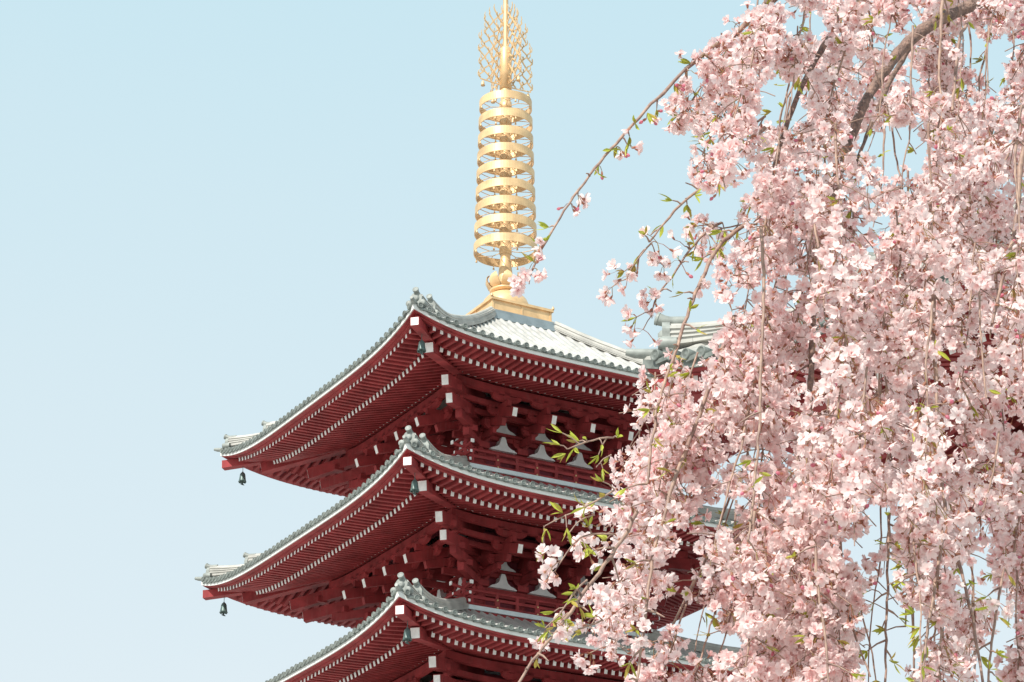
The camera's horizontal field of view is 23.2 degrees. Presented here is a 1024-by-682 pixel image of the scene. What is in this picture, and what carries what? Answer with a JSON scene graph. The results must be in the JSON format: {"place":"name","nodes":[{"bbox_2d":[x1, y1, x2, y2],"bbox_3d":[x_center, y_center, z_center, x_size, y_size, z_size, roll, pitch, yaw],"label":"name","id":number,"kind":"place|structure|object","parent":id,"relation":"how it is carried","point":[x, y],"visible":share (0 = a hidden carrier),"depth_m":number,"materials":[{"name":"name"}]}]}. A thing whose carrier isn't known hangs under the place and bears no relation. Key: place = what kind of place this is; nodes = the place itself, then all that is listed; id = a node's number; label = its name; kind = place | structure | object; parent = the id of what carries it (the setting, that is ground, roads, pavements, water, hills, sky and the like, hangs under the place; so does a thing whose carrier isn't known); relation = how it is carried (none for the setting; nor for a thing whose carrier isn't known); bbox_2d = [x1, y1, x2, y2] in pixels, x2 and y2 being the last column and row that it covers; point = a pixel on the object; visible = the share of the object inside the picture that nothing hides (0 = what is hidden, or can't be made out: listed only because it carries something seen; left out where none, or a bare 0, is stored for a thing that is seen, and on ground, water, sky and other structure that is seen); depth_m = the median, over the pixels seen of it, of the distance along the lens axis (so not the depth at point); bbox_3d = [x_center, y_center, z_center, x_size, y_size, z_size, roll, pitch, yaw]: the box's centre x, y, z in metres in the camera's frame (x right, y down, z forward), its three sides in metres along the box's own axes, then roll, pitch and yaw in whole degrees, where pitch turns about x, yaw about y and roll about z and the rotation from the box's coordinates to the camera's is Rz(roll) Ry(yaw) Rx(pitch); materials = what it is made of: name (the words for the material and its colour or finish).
{"place":"outdoors","nodes":[
{"label":"outdoors","id":0,"kind":"place"},
{"bbox_2d":[0,0,1023,681],"label":"sky","id":1,"kind":"structure","parent":0,"point":[211,210],"materials":[{"name":"blue"}]},
{"bbox_2d":[625,195,1023,519],"bbox_3d":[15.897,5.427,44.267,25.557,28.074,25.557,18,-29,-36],"label":"temple building","id":2,"kind":"structure","parent":0,"point":[693,342],"depth_m":47.38,"materials":[{"name":"tile"}]},
{"label":"ground","id":3,"kind":"structure","parent":0,"visible":0},
{"bbox_2d":[195,0,858,681],"bbox_3d":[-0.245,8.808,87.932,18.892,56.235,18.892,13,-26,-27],"label":"pagoda","id":4,"kind":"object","parent":3,"relation":"on","point":[461,414],"visible":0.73,"depth_m":85.17,"materials":[{"name":"wood"}]},
{"bbox_2d":[219,596,227,615],"bbox_3d":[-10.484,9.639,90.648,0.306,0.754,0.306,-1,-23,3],"label":"wind bell","id":5,"kind":"object","parent":4,"relation":"hanging from","point":[223,610],"visible":1,"depth_m":90.53,"materials":[{"name":"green metal"}]},
{"bbox_2d":[238,472,245,484],"bbox_3d":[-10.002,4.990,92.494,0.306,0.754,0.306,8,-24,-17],"label":"wind bell","id":6,"kind":"object","parent":4,"relation":"hanging from","point":[242,478],"visible":1,"depth_m":92.38,"materials":[{"name":"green metal"}]},
{"bbox_2d":[402,620,411,643],"bbox_3d":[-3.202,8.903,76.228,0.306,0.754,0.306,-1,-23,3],"label":"wind bell","id":7,"kind":"object","parent":4,"relation":"hanging from","point":[407,635],"visible":1,"depth_m":76.12,"materials":[{"name":"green metal"}]},
{"bbox_2d":[410,479,418,494],"bbox_3d":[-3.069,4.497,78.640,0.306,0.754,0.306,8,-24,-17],"label":"wind bell","id":8,"kind":"object","parent":4,"relation":"hanging from","point":[414,489],"visible":1,"depth_m":78.53,"materials":[{"name":"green metal"}]},
{"bbox_2d":[417,339,425,354],"bbox_3d":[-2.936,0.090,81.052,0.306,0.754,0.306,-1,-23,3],"label":"wind bell","id":9,"kind":"object","parent":4,"relation":"hanging from","point":[421,349],"visible":1,"depth_m":80.95,"materials":[{"name":"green metal"}]},
{"bbox_2d":[507,0,1023,681],"bbox_3d":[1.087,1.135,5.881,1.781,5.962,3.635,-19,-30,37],"label":"cherry tree","id":10,"kind":"object","parent":3,"relation":"on","point":[789,584],"visible":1,"depth_m":5.26,"materials":[{"name":"pink plant"}]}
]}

